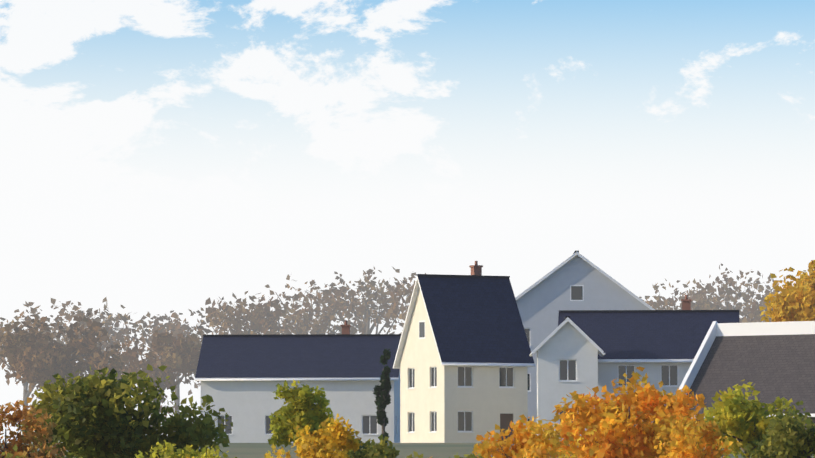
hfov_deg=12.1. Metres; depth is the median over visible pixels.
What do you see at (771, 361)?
house
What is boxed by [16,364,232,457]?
tree
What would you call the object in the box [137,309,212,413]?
bare tree
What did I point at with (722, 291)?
bare tree
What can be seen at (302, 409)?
yellow green tree
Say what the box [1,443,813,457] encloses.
ground
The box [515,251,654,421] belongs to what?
tall house gable
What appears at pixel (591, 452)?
hedge bush
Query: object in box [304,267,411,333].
bare tree
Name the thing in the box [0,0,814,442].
sky
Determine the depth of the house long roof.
242.93 m
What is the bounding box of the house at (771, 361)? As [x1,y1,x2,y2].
[679,321,814,434]
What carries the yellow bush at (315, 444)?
on the ground
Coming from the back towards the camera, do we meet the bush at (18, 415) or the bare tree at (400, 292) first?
the bare tree at (400, 292)
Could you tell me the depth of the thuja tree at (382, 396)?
239.66 m
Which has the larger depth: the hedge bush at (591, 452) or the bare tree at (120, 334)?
the bare tree at (120, 334)
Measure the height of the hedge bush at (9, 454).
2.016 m
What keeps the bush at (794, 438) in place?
on the ground
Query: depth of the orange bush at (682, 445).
81.62 m
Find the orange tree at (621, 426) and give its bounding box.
[548,366,721,457]
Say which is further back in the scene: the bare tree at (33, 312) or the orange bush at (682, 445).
the bare tree at (33, 312)
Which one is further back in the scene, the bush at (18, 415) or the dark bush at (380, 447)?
the bush at (18, 415)
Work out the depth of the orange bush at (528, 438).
79.66 m
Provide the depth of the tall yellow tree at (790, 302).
337.69 m
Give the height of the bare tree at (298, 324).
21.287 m
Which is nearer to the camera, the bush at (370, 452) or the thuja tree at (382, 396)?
the bush at (370, 452)
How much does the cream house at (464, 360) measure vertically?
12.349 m
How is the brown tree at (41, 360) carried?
on the ground
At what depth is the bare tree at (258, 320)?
428.92 m
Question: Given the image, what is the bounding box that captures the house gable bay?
[529,316,604,440]
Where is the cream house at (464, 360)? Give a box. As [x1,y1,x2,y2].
[393,261,534,442]
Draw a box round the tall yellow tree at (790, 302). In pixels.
[759,260,814,321]
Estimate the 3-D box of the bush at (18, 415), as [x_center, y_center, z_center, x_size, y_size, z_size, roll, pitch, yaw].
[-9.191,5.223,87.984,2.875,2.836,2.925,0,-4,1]
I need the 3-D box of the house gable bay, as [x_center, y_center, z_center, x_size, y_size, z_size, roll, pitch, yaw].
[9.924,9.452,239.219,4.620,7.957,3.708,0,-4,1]
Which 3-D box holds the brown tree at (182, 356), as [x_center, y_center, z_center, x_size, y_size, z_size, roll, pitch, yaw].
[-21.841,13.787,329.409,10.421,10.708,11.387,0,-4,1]
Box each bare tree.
[0,301,86,434]
[50,297,155,376]
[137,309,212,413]
[195,291,295,350]
[254,275,366,333]
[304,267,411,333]
[383,272,425,325]
[639,279,723,309]
[674,264,780,322]
[741,289,777,322]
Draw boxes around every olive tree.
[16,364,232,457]
[697,379,795,457]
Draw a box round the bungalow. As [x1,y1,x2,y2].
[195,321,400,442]
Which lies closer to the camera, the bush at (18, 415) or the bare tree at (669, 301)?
the bush at (18, 415)
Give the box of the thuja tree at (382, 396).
[373,348,391,442]
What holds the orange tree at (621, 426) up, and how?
on the ground
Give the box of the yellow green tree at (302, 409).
[267,379,338,446]
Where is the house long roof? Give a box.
[558,295,739,422]
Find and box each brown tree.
[0,310,123,417]
[112,327,201,429]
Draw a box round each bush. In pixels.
[0,397,65,457]
[1,444,27,457]
[134,440,236,457]
[264,413,363,457]
[342,435,399,457]
[368,448,525,457]
[472,414,573,457]
[512,447,597,457]
[654,415,742,457]
[743,400,814,457]
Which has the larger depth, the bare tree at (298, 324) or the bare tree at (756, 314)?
the bare tree at (298, 324)
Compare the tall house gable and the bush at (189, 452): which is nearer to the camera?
the bush at (189, 452)
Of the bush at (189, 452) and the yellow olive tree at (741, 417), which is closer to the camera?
the bush at (189, 452)

